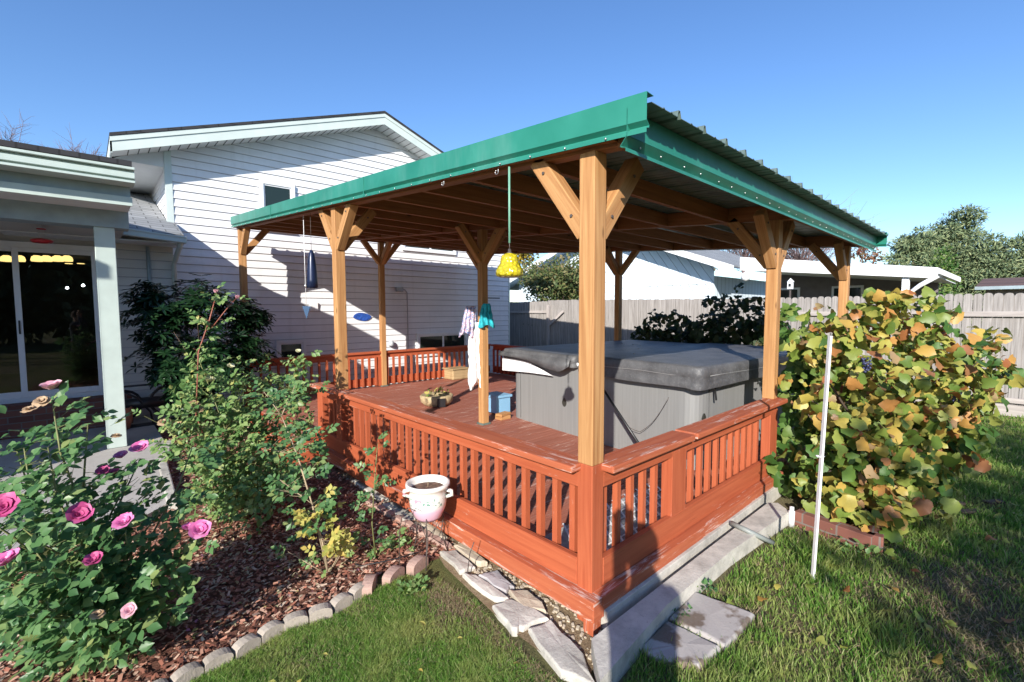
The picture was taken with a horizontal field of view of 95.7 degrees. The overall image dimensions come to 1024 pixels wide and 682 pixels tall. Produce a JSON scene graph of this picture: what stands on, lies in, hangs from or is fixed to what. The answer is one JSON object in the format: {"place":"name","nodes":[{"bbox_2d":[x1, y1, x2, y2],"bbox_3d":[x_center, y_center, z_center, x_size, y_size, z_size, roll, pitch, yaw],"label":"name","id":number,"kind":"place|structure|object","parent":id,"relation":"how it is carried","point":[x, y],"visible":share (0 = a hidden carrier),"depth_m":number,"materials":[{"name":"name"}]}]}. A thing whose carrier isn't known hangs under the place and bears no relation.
{"place":"outdoors","nodes":[
{"label":"outdoors","id":0,"kind":"place"},
{"bbox_2d":[106,111,509,411],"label":"house","id":1,"kind":"structure","parent":0,"point":[200,185],"depth_m":7.93,"materials":[{"name":"white plastic"}]},
{"bbox_2d":[259,179,294,231],"bbox_3d":[-3.865,-2.206,7.663,0.540,0.810,0.040,-4,5,-43],"label":"window","id":2,"kind":"structure","parent":1,"relation":"in","point":[271,192],"depth_m":7.61,"materials":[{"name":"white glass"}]},
{"bbox_2d":[276,339,306,365],"bbox_3d":[-3.761,0.193,7.909,0.480,0.430,0.040,-4,5,-43],"label":"window","id":3,"kind":"structure","parent":1,"relation":"in","point":[285,347],"depth_m":7.89,"materials":[{"name":"white glass"}]},
{"bbox_2d":[353,313,370,320],"bbox_3d":[-2.824,-0.457,8.746,0.350,0.155,0.012,-4,5,-43],"label":"wall ornament","id":4,"kind":"object","parent":1,"relation":"attached to","point":[362,316],"depth_m":8.74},
{"bbox_2d":[395,287,408,358],"bbox_3d":[-2.188,-0.355,9.296,0.270,1.440,0.088,-4,5,-43],"label":"wall conduit pipe","id":5,"kind":"object","parent":1,"relation":"attached to","point":[399,289],"visible":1,"depth_m":9.36,"materials":[{"name":"grey metal"}]},
{"bbox_2d":[402,245,456,254],"bbox_3d":[-1.705,-2.229,9.654,1.310,0.780,0.040,-4,5,-43],"label":"window","id":6,"kind":"structure","parent":1,"relation":"in","point":[406,248],"depth_m":9.63,"materials":[{"name":"white glass"}]},
{"bbox_2d":[416,332,467,356],"bbox_3d":[-1.484,0.057,10.001,1.290,0.490,0.040,-4,5,-43],"label":"window","id":7,"kind":"structure","parent":1,"relation":"in","point":[439,339],"depth_m":9.95,"materials":[{"name":"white glass"}]},
{"bbox_2d":[190,574,561,681],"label":"grass","id":8,"kind":"structure","parent":0,"point":[387,643],"depth_m":2.05,"materials":[{"name":"plant"}]},
{"bbox_2d":[0,0,1023,301],"label":"sky","id":9,"kind":"structure","parent":0,"point":[912,111],"materials":[{"name":"blue"}]},
{"bbox_2d":[26,329,1023,681],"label":"lawn","id":10,"kind":"structure","parent":0,"point":[438,569],"depth_m":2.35,"materials":[{"name":"plant"}]},
{"bbox_2d":[0,108,33,142],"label":"bare tree","id":11,"kind":"object","parent":10,"relation":"on","point":[11,137],"visible":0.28,"depth_m":33.57,"materials":[{"name":"plant"}]},
{"bbox_2d":[37,124,105,155],"bbox_3d":[-28.025,-6.991,30.407,4.539,13.182,4.319,-4,5,-43],"label":"bare tree","id":12,"kind":"object","parent":10,"relation":"on","point":[77,150],"visible":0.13,"depth_m":29.29,"materials":[{"name":"plant"}]},
{"bbox_2d":[0,417,166,550],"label":"patio path","id":13,"kind":"structure","parent":10,"relation":"on","point":[105,454],"depth_m":4.52,"materials":[{"name":"concrete"}]},
{"bbox_2d":[0,393,132,439],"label":"brick step","id":14,"kind":"object","parent":13,"relation":"on","point":[13,418],"visible":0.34,"depth_m":5.49,"materials":[{"name":"brick"}]},
{"bbox_2d":[0,139,134,448],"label":"porch","id":15,"kind":"object","parent":13,"relation":"on","point":[56,191],"visible":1,"depth_m":4.51,"materials":[{"name":"paint"}]},
{"bbox_2d":[30,228,53,243],"bbox_3d":[-4.925,-1.116,4.852,0.180,0.179,0.177,-4,5,-43],"label":"bird feeder","id":16,"kind":"object","parent":15,"relation":"hanging from","point":[41,240],"visible":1,"depth_m":4.82,"materials":[{"name":"plastic"}]},
{"bbox_2d":[104,406,132,429],"bbox_3d":[-4.855,0.958,5.728,0.280,0.270,0.276,-4,5,-43],"label":"clay pot","id":17,"kind":"object","parent":13,"relation":"on","point":[129,419],"visible":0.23,"depth_m":5.73,"materials":[{"name":"ceramic"}]},
{"bbox_2d":[103,384,179,427],"bbox_3d":[-4.721,0.832,5.980,0.842,0.564,0.200,-4,5,-43],"label":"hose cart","id":18,"kind":"object","parent":13,"relation":"on","point":[151,401],"visible":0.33,"depth_m":5.93,"materials":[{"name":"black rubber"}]},
{"bbox_2d":[124,391,153,422],"bbox_3d":[-4.736,0.930,5.924,0.103,0.691,0.424,1,4,18],"label":"garden hose","id":19,"kind":"object","parent":18,"relation":"hanging from","point":[141,402],"visible":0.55,"depth_m":5.89,"materials":[{"name":"black rubber"}]},
{"bbox_2d":[0,192,186,420],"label":"house wing","id":20,"kind":"structure","parent":10,"relation":"on","point":[144,248],"depth_m":6.26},
{"bbox_2d":[0,240,102,404],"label":"sliding door","id":21,"kind":"structure","parent":20,"relation":"attached to","point":[49,323],"depth_m":5.65,"materials":[{"name":"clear glass"}]},
{"bbox_2d":[169,661,203,681],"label":"edging stone","id":22,"kind":"object","parent":10,"relation":"on","point":[188,672],"visible":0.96,"depth_m":1.89,"materials":[{"name":"concrete"}]},
{"bbox_2d":[202,647,233,673],"bbox_3d":[-1.259,1.365,1.984,0.050,0.062,0.105,3,5,43],"label":"edging stone","id":23,"kind":"object","parent":10,"relation":"on","point":[217,657],"visible":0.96,"depth_m":1.97,"materials":[{"name":"concrete"}]},
{"bbox_2d":[0,408,455,681],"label":"bark mulch","id":24,"kind":"object","parent":10,"relation":"on","point":[219,616],"visible":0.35,"depth_m":2.66,"materials":[{"name":"wood"}]},
{"bbox_2d":[0,379,225,681],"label":"rose bush","id":25,"kind":"object","parent":24,"relation":"on","point":[93,596],"visible":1,"depth_m":1.85,"materials":[{"name":"green plant"}]},
{"bbox_2d":[158,440,178,509],"bbox_3d":[-3.222,1.208,4.326,0.123,0.090,2.112,-3,5,-37],"label":"concrete edging","id":26,"kind":"object","parent":24,"relation":"on","point":[165,471],"visible":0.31,"depth_m":4.07,"materials":[{"name":"concrete"}]},
{"bbox_2d":[119,273,282,429],"bbox_3d":[-3.866,0.144,5.920,1.156,1.998,1.761,1,4,20],"label":"rhododendron","id":27,"kind":"object","parent":24,"relation":"on","point":[152,308],"visible":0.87,"depth_m":5.60,"materials":[{"name":"green plant"}]},
{"bbox_2d":[131,282,330,540],"bbox_3d":[-1.828,0.451,3.250,1.284,1.732,1.101,-4,5,-43],"label":"rose bush","id":28,"kind":"object","parent":24,"relation":"on","point":[240,485],"visible":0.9,"depth_m":3.16,"materials":[{"name":"green plant"}]},
{"bbox_2d":[181,515,374,642],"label":"fallen leaves","id":29,"kind":"object","parent":24,"relation":"on","point":[237,582],"visible":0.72,"depth_m":2.67,"materials":[{"name":"brown plant"}]},
{"bbox_2d":[250,414,321,465],"bbox_3d":[-2.482,1.047,5.029,0.380,0.265,1.250,-4,5,-43],"label":"entry step","id":30,"kind":"object","parent":24,"relation":"on","point":[308,454],"visible":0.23,"depth_m":4.65,"materials":[{"name":"wood"}]},
{"bbox_2d":[242,375,360,577],"bbox_3d":[-1.240,0.790,2.665,0.627,1.126,0.466,1,4,14],"label":"rose bush","id":31,"kind":"object","parent":24,"relation":"on","point":[324,508],"visible":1,"depth_m":2.67,"materials":[{"name":"green plant"}]},
{"bbox_2d":[348,431,415,559],"bbox_3d":[-0.791,0.952,2.866,0.423,0.774,0.285,-4,5,-43],"label":"rose bush","id":32,"kind":"object","parent":24,"relation":"on","point":[403,541],"visible":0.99,"depth_m":2.82,"materials":[{"name":"green plant"}]},
{"bbox_2d":[347,543,431,566],"bbox_3d":[-0.752,1.321,2.864,0.600,0.038,0.214,-1,4,-18],"label":"drip hose","id":33,"kind":"object","parent":24,"relation":"on","point":[390,559],"visible":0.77,"depth_m":2.78,"materials":[{"name":"black rubber"}]},
{"bbox_2d":[436,540,451,549],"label":"edging stone","id":34,"kind":"object","parent":24,"relation":"on","point":[448,544],"visible":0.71,"depth_m":2.95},
{"bbox_2d":[231,633,260,659],"bbox_3d":[-1.187,1.359,2.070,0.050,0.062,0.105,2,4,31],"label":"edging stone","id":35,"kind":"object","parent":10,"relation":"on","point":[245,644],"visible":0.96,"depth_m":2.05,"materials":[{"name":"concrete"}]},
{"bbox_2d":[257,620,283,644],"bbox_3d":[-1.126,1.353,2.163,0.050,0.062,0.105,2,5,35],"label":"edging stone","id":36,"kind":"object","parent":10,"relation":"on","point":[268,630],"visible":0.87,"depth_m":2.15,"materials":[{"name":"concrete"}]},
{"bbox_2d":[283,610,307,630],"bbox_3d":[-1.044,1.348,2.236,0.105,0.062,0.050,-3,5,-34],"label":"edging stone","id":37,"kind":"object","parent":10,"relation":"on","point":[295,618],"visible":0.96,"depth_m":2.22,"materials":[{"name":"concrete"}]},
{"bbox_2d":[308,602,332,623],"bbox_3d":[-0.949,1.343,2.295,0.105,0.062,0.050,-2,4,-30],"label":"edging stone","id":38,"kind":"object","parent":10,"relation":"on","point":[318,611],"visible":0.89,"depth_m":2.28,"materials":[{"name":"concrete"}]},
{"bbox_2d":[329,592,352,613],"bbox_3d":[-0.877,1.338,2.378,0.050,0.062,0.105,2,5,35],"label":"edging stone","id":39,"kind":"object","parent":10,"relation":"on","point":[341,601],"visible":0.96,"depth_m":2.36,"materials":[{"name":"concrete"}]},
{"bbox_2d":[348,581,364,600],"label":"edging stone","id":40,"kind":"object","parent":10,"relation":"on","point":[355,591],"visible":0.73,"depth_m":2.44,"materials":[{"name":"concrete"}]},
{"bbox_2d":[362,574,376,596],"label":"edging stone","id":41,"kind":"object","parent":10,"relation":"on","point":[370,582],"visible":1,"depth_m":2.49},
{"bbox_2d":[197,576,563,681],"bbox_3d":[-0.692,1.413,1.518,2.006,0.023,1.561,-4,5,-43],"label":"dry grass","id":42,"kind":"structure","parent":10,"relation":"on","point":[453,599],"depth_m":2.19,"materials":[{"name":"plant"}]},
{"bbox_2d":[382,565,404,585],"bbox_3d":[-0.668,1.317,2.614,0.055,0.070,0.135,1,4,22],"label":"edging stone","id":43,"kind":"object","parent":10,"relation":"on","point":[392,572],"visible":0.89,"depth_m":2.59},
{"bbox_2d":[395,573,430,597],"bbox_3d":[-0.529,1.312,2.498,0.193,0.071,0.155,-1,4,-16],"label":"weed","id":44,"kind":"object","parent":10,"relation":"on","point":[418,582],"visible":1,"depth_m":2.50,"materials":[{"name":"green plant"}]},
{"bbox_2d":[406,554,427,575],"bbox_3d":[-0.556,1.310,2.726,0.055,0.070,0.135,2,4,27],"label":"edging stone","id":45,"kind":"object","parent":10,"relation":"on","point":[416,564],"visible":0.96,"depth_m":2.69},
{"bbox_2d":[334,468,602,673],"bbox_3d":[-0.679,1.304,3.173,0.340,0.001,3.240,-4,5,-43],"label":"gravel strip","id":46,"kind":"object","parent":10,"relation":"on","point":[585,644],"visible":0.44,"depth_m":2.36,"materials":[{"name":"gravel"}]},
{"bbox_2d":[352,479,388,501],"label":"kerb block","id":47,"kind":"structure","parent":46,"relation":"on","point":[377,495],"depth_m":3.84,"materials":[{"name":"concrete"}]},
{"bbox_2d":[382,502,414,520],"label":"kerb block","id":48,"kind":"structure","parent":46,"relation":"on","point":[396,508],"depth_m":3.44,"materials":[{"name":"concrete"}]},
{"bbox_2d":[412,513,447,570],"bbox_3d":[-0.501,1.187,2.855,0.220,0.300,0.228,-4,5,-43],"label":"plant stand","id":49,"kind":"object","parent":46,"relation":"on","point":[426,535],"visible":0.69,"depth_m":2.86,"materials":[{"name":"metal"}]},
{"bbox_2d":[402,474,453,521],"bbox_3d":[-0.510,0.947,2.816,0.269,0.252,0.269,-4,5,-43],"label":"flower pot","id":50,"kind":"object","parent":49,"relation":"on","point":[427,495],"visible":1,"depth_m":2.75,"materials":[{"name":"ceramic"}]},
{"bbox_2d":[420,523,447,540],"bbox_3d":[-0.529,1.289,3.143,0.063,0.032,0.290,-3,5,-38],"label":"flagstone","id":51,"kind":"object","parent":46,"relation":"on","point":[431,528],"visible":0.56,"depth_m":3.13,"materials":[{"name":"stone"}]},
{"bbox_2d":[440,550,474,574],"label":"kerb block","id":52,"kind":"structure","parent":46,"relation":"on","point":[456,560],"depth_m":2.75,"materials":[{"name":"stone"}]},
{"bbox_2d":[454,543,487,566],"bbox_3d":[-0.254,1.308,2.842,0.071,0.033,0.295,-3,5,-38],"label":"flagstone","id":53,"kind":"object","parent":46,"relation":"on","point":[476,559],"visible":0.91,"depth_m":2.81,"materials":[{"name":"stone"}]},
{"bbox_2d":[462,573,507,602],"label":"kerb block","id":54,"kind":"structure","parent":46,"relation":"on","point":[485,588],"depth_m":2.48,"materials":[{"name":"stone"}]},
{"bbox_2d":[478,570,513,595],"bbox_3d":[-0.075,1.326,2.560,0.113,0.033,0.217,-4,5,-43],"label":"flagstone","id":55,"kind":"object","parent":46,"relation":"on","point":[496,579],"visible":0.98,"depth_m":2.53,"materials":[{"name":"stone"}]},
{"bbox_2d":[492,599,548,636],"bbox_3d":[0.036,1.350,2.294,0.196,0.042,0.238,-2,4,-30],"label":"flagstone","id":56,"kind":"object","parent":46,"relation":"on","point":[514,617],"depth_m":2.25,"materials":[{"name":"stone"}]},
{"bbox_2d":[509,590,545,614],"bbox_3d":[0.078,1.337,2.380,0.100,0.033,0.246,-3,4,-32],"label":"flagstone","id":57,"kind":"object","parent":46,"relation":"on","point":[526,598],"visible":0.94,"depth_m":2.37,"materials":[{"name":"stone"}]},
{"bbox_2d":[528,620,594,681],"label":"flagstone","id":58,"kind":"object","parent":46,"relation":"on","point":[561,653],"depth_m":2.01,"materials":[{"name":"stone"}]},
{"bbox_2d":[248,372,808,636],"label":"deck","id":59,"kind":"structure","parent":10,"relation":"on","point":[587,606],"depth_m":3.51,"materials":[{"name":"wood"}]},
{"bbox_2d":[251,344,490,398],"bbox_3d":[-2.255,0.486,8.584,4.770,0.625,0.150,-4,5,-43],"label":"deck railing","id":60,"kind":"object","parent":59,"relation":"on","point":[376,380],"visible":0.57,"depth_m":8.39,"materials":[{"name":"wood"}]},
{"bbox_2d":[420,386,452,407],"bbox_3d":[-1.094,0.789,6.761,0.486,0.283,0.502,-4,5,-43],"label":"planter bowl","id":61,"kind":"object","parent":59,"relation":"on","point":[439,398],"visible":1,"depth_m":6.62,"materials":[{"name":"beige stone"}]},
{"bbox_2d":[310,382,580,583],"bbox_3d":[-0.831,0.816,3.500,0.150,0.625,3.440,-4,5,-43],"label":"deck railing","id":62,"kind":"object","parent":59,"relation":"on","point":[538,547],"visible":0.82,"depth_m":2.90,"materials":[{"name":"wood"}]},
{"bbox_2d":[442,366,468,379],"bbox_3d":[-1.129,0.645,9.369,0.440,0.223,0.390,-4,5,-43],"label":"wooden box","id":63,"kind":"object","parent":59,"relation":"on","point":[456,373],"visible":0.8,"depth_m":9.23,"materials":[{"name":"wood"}]},
{"bbox_2d":[489,391,511,412],"bbox_3d":[-0.201,0.819,6.185,0.260,0.232,0.320,-4,5,-43],"label":"plastic bin","id":64,"kind":"object","parent":59,"relation":"on","point":[499,402],"visible":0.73,"depth_m":6.09,"materials":[{"name":"plastic"}]},
{"bbox_2d":[495,411,510,419],"bbox_3d":[-0.113,0.945,5.854,0.209,0.080,0.138,-4,5,-43],"label":"wood block","id":65,"kind":"object","parent":59,"relation":"on","point":[504,415],"depth_m":5.81,"materials":[{"name":"brown wood"}]},
{"bbox_2d":[491,344,527,375],"bbox_3d":[0.622,0.443,8.990,0.150,0.610,3.020,-4,5,-43],"label":"deck railing","id":66,"kind":"object","parent":59,"relation":"on","point":[497,368],"visible":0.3,"depth_m":9.88,"materials":[{"name":"wood"}]},
{"bbox_2d":[230,91,888,620],"bbox_3d":[0.022,-0.338,6.084,4.998,2.913,6.925,-4,5,-43],"label":"gazebo","id":67,"kind":"object","parent":59,"relation":"on","point":[600,185],"visible":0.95,"depth_m":3.50,"materials":[{"name":"brown wood"}]},
{"bbox_2d":[302,215,309,318],"bbox_3d":[-2.208,-0.794,4.944,0.086,1.117,0.027,-1,4,-6],"label":"wind chime","id":68,"kind":"object","parent":67,"relation":"hanging from","point":[306,309],"visible":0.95,"depth_m":4.97,"materials":[{"name":"white plastic"}]},
{"bbox_2d":[307,217,317,287],"bbox_3d":[-2.048,-0.931,4.730,0.108,0.775,0.108,-4,5,-43],"label":"wind bell","id":69,"kind":"object","parent":67,"relation":"hanging from","point":[312,281],"visible":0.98,"depth_m":4.71,"materials":[{"name":"metal"}]},
{"bbox_2d":[459,306,475,337],"bbox_3d":[-0.527,-0.224,5.457,0.210,0.373,0.090,0,4,-2],"label":"towel","id":70,"kind":"object","parent":67,"relation":"hanging from","point":[469,319],"visible":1,"depth_m":5.45,"materials":[{"name":"fabric"}]},
{"bbox_2d":[468,322,480,389],"bbox_3d":[-0.454,0.182,5.522,0.171,0.811,0.088,0,4,8],"label":"bath towel","id":71,"kind":"object","parent":67,"relation":"hanging from","point":[473,361],"visible":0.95,"depth_m":5.51,"materials":[{"name":"white fabric"}]},
{"bbox_2d":[478,303,494,327],"bbox_3d":[-0.303,-0.295,5.439,0.199,0.294,0.094,0,4,1],"label":"towel","id":72,"kind":"object","parent":67,"relation":"hanging from","point":[486,315],"visible":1,"depth_m":5.43,"materials":[{"name":"teal fabric"}]},
{"bbox_2d":[496,167,523,277],"bbox_3d":[-0.013,-0.625,2.447,0.150,0.575,0.150,-4,5,-43],"label":"hanging lantern","id":73,"kind":"object","parent":67,"relation":"hanging from","point":[509,266],"visible":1,"depth_m":2.42,"materials":[{"name":"yellow glass"}]},
{"bbox_2d":[545,484,660,550],"bbox_3d":[0.737,1.153,3.008,1.375,0.030,0.434,-4,5,-43],"label":"sheet","id":74,"kind":"object","parent":59,"relation":"on","point":[565,536],"visible":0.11,"depth_m":2.99,"materials":[{"name":"white plastic"}]},
{"bbox_2d":[498,340,797,469],"bbox_3d":[1.709,0.537,5.687,2.915,0.908,2.829,-3,5,-38],"label":"hot tub","id":75,"kind":"object","parent":59,"relation":"on","point":[653,388],"visible":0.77,"depth_m":4.52,"materials":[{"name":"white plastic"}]},
{"bbox_2d":[601,397,787,584],"bbox_3d":[1.321,0.838,3.057,2.440,0.625,0.150,-4,5,-43],"label":"deck railing","id":76,"kind":"object","parent":59,"relation":"on","point":[682,510],"visible":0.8,"depth_m":2.75,"materials":[{"name":"wood"}]},
{"bbox_2d":[517,253,539,267],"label":"tree","id":77,"kind":"object","parent":10,"relation":"on","point":[522,257],"visible":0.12,"depth_m":26.05,"materials":[{"name":"green plant"}]},
{"bbox_2d":[510,301,549,346],"bbox_3d":[0.280,-0.287,13.902,0.119,1.782,2.322,-4,5,-43],"label":"fence","id":78,"kind":"object","parent":10,"relation":"on","point":[529,323],"visible":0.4,"depth_m":13.66,"materials":[{"name":"wood"}]},
{"bbox_2d":[517,253,578,301],"bbox_3d":[1.378,-1.219,15.355,2.658,3.445,3.408,0,4,2],"label":"tree","id":79,"kind":"object","parent":10,"relation":"on","point":[558,282],"visible":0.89,"depth_m":14.77,"materials":[{"name":"green plant"}]},
{"bbox_2d":[548,298,764,344],"bbox_3d":[3.052,-0.111,10.929,0.165,1.804,6.026,-4,5,-43],"label":"fence","id":80,"kind":"object","parent":10,"relation":"on","point":[564,327],"visible":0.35,"depth_m":11.19,"materials":[{"name":"wood"}]},
{"bbox_2d":[642,622,720,672],"bbox_3d":[0.738,1.366,2.052,0.280,0.037,0.251,-4,5,-43],"label":"paver","id":81,"kind":"object","parent":10,"relation":"on","point":[685,646],"visible":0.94,"depth_m":2.04,"materials":[{"name":"concrete"}]},
{"bbox_2d":[591,503,787,681],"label":"concrete kerb","id":82,"kind":"structure","parent":10,"relation":"on","point":[616,644],"depth_m":2.32,"materials":[{"name":"concrete"}]},
{"bbox_2d":[730,521,774,544],"bbox_3d":[1.548,1.252,2.982,0.267,0.125,0.110,1,4,19],"label":"drain pipe","id":83,"kind":"object","parent":82,"relation":"on","point":[750,531],"visible":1,"depth_m":2.96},
{"bbox_2d":[601,486,781,628],"bbox_3d":[1.359,1.263,3.038,2.520,0.110,0.045,-4,5,-43],"label":"footing","id":84,"kind":"object","parent":10,"relation":"on","point":[617,609],"visible":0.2,"depth_m":2.63,"materials":[{"name":"concrete"}]},
{"bbox_2d":[697,578,717,592],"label":"weed","id":85,"kind":"object","parent":10,"relation":"on","point":[704,581],"visible":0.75,"depth_m":2.48,"materials":[{"name":"green plant"}]},
{"bbox_2d":[669,592,754,650],"bbox_3d":[0.971,1.350,2.268,0.342,0.039,0.289,-4,5,-43],"label":"paver","id":86,"kind":"object","parent":10,"relation":"on","point":[713,620],"visible":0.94,"depth_m":2.23,"materials":[{"name":"concrete"}]},
{"bbox_2d":[630,282,847,407],"bbox_3d":[3.247,0.090,7.155,0.888,1.972,3.522,-4,5,-43],"label":"grapevine","id":87,"kind":"object","parent":10,"relation":"on","point":[714,329],"visible":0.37,"depth_m":7.07,"materials":[{"name":"green plant"}]},
{"bbox_2d":[725,249,754,272],"bbox_3d":[16.573,-5.277,32.880,6.854,9.141,7.079,-4,5,-43],"label":"bare tree","id":88,"kind":"object","parent":10,"relation":"on","point":[744,252],"visible":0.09,"depth_m":32.80,"materials":[{"name":"plant"}]},
{"bbox_2d":[788,506,794,526],"bbox_3d":[1.962,1.231,3.253,0.040,0.142,0.039,-4,5,-43],"label":"vent pipe","id":89,"kind":"object","parent":10,"relation":"on","point":[791,517],"visible":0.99,"depth_m":3.24,"materials":[{"name":"white plastic"}]},
{"bbox_2d":[763,303,853,504],"bbox_3d":[2.632,0.443,4.140,0.713,1.598,2.023,2,4,31],"label":"grapevine","id":90,"kind":"object","parent":10,"relation":"on","point":[796,439],"visible":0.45,"depth_m":3.94,"materials":[{"name":"green plant"}]},
{"bbox_2d":[743,197,889,279],"bbox_3d":[18.784,-5.556,29.820,8.256,10.085,9.424,1,4,15],"label":"bare tree","id":91,"kind":"object","parent":10,"relation":"on","point":[792,254],"visible":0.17,"depth_m":29.19,"materials":[{"name":"plant"}]},
{"bbox_2d":[811,336,832,577],"bbox_3d":[1.691,0.669,2.540,0.048,1.400,0.054,-4,5,-43],"label":"garden stake","id":92,"kind":"object","parent":10,"relation":"on","point":[821,456],"visible":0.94,"depth_m":2.54,"materials":[{"name":"white plastic"}]},
{"bbox_2d":[795,508,884,553],"bbox_3d":[2.447,1.244,3.349,0.948,0.110,0.501,-4,5,-43],"label":"brick border","id":93,"kind":"object","parent":10,"relation":"on","point":[845,531],"visible":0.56,"depth_m":3.03,"materials":[{"name":"brick"}]},
{"bbox_2d":[740,257,960,354],"bbox_3d":[9.191,-0.782,12.450,5.206,2.903,4.114,-4,5,-43],"label":"carport","id":94,"kind":"object","parent":10,"relation":"on","point":[812,279],"visible":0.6,"depth_m":11.78,"materials":[{"name":"paint"}]},
{"bbox_2d":[781,287,799,311],"bbox_3d":[8.119,-1.163,13.749,0.050,0.820,0.720,-4,5,-43],"label":"window","id":95,"kind":"structure","parent":94,"relation":"in","point":[795,292],"depth_m":13.60,"materials":[{"name":"black glass"}]},
{"bbox_2d":[831,285,863,302],"bbox_3d":[9.135,-1.094,12.648,0.050,0.820,0.720,-4,5,-43],"label":"window","id":96,"kind":"structure","parent":94,"relation":"in","point":[857,290],"depth_m":12.51,"materials":[{"name":"black glass"}]},
{"bbox_2d":[834,535,884,557],"bbox_3d":[2.179,1.264,2.921,0.247,0.087,0.280,-4,5,-43],"label":"weed","id":97,"kind":"object","parent":10,"relation":"on","point":[873,549],"visible":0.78,"depth_m":2.84,"materials":[{"name":"green plant"}]},
{"bbox_2d":[726,423,1022,668],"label":"fallen leaves","id":98,"kind":"object","parent":10,"relation":"on","point":[937,657],"visible":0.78,"depth_m":2.42,"materials":[{"name":"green plant"}]},
{"bbox_2d":[777,285,1023,543],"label":"grapevine","id":99,"kind":"object","parent":10,"relation":"on","point":[902,457],"visible":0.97,"depth_m":3.41,"materials":[{"name":"green plant"}]},
{"bbox_2d":[780,293,1023,417],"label":"fence","id":100,"kind":"object","parent":10,"relation":"on","point":[987,316],"visible":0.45,"depth_m":6.73,"materials":[{"name":"wood"}]},
{"bbox_2d":[880,225,962,310],"bbox_3d":[22.486,-3.348,25.822,4.344,6.180,4.332,-4,5,-43],"label":"tree","id":101,"kind":"object","parent":10,"relation":"on","point":[908,249],"visible":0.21,"depth_m":25.50,"materials":[{"name":"green plant"}]},
{"bbox_2d":[924,243,964,296],"bbox_3d":[20.486,-2.335,22.118,1.622,4.657,1.628,-4,5,-43],"label":"tree","id":102,"kind":"object","parent":10,"relation":"on","point":[944,266],"visible":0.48,"depth_m":21.86,"materials":[{"name":"green plant"}]},
{"bbox_2d":[918,203,998,334],"bbox_3d":[25.697,-4.036,26.762,5.909,7.408,5.828,-4,5,-43],"label":"tree","id":103,"kind":"object","parent":10,"relation":"on","point":[958,236],"visible":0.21,"depth_m":25.82,"materials":[{"name":"green plant"}]},
{"bbox_2d":[952,230,1023,325],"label":"tree","id":104,"kind":"object","parent":10,"relation":"on","point":[1007,262],"visible":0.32,"depth_m":24.55,"materials":[{"name":"green plant"}]},
{"bbox_2d":[510,250,765,301],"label":"neighbour house","id":105,"kind":"structure","parent":0,"point":[654,275],"depth_m":16.05,"materials":[{"name":"white"}]},
{"bbox_2d":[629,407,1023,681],"bbox_3d":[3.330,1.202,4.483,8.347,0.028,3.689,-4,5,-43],"label":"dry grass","id":106,"kind":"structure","parent":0,"point":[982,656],"depth_m":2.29,"materials":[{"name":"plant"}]},
{"bbox_2d":[851,247,885,263],"bbox_3d":[22.817,-3.633,29.955,2.049,6.204,1.954,0,4,4],"label":"tree","id":107,"kind":"object","parent":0,"point":[873,255],"visible":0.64,"depth_m":29.85,"materials":[{"name":"brown plant"}]},
{"bbox_2d":[975,277,1023,367],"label":"shed","id":108,"kind":"structure","parent":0,"point":[1014,285],"depth_m":11.78,"materials":[{"name":"white"}]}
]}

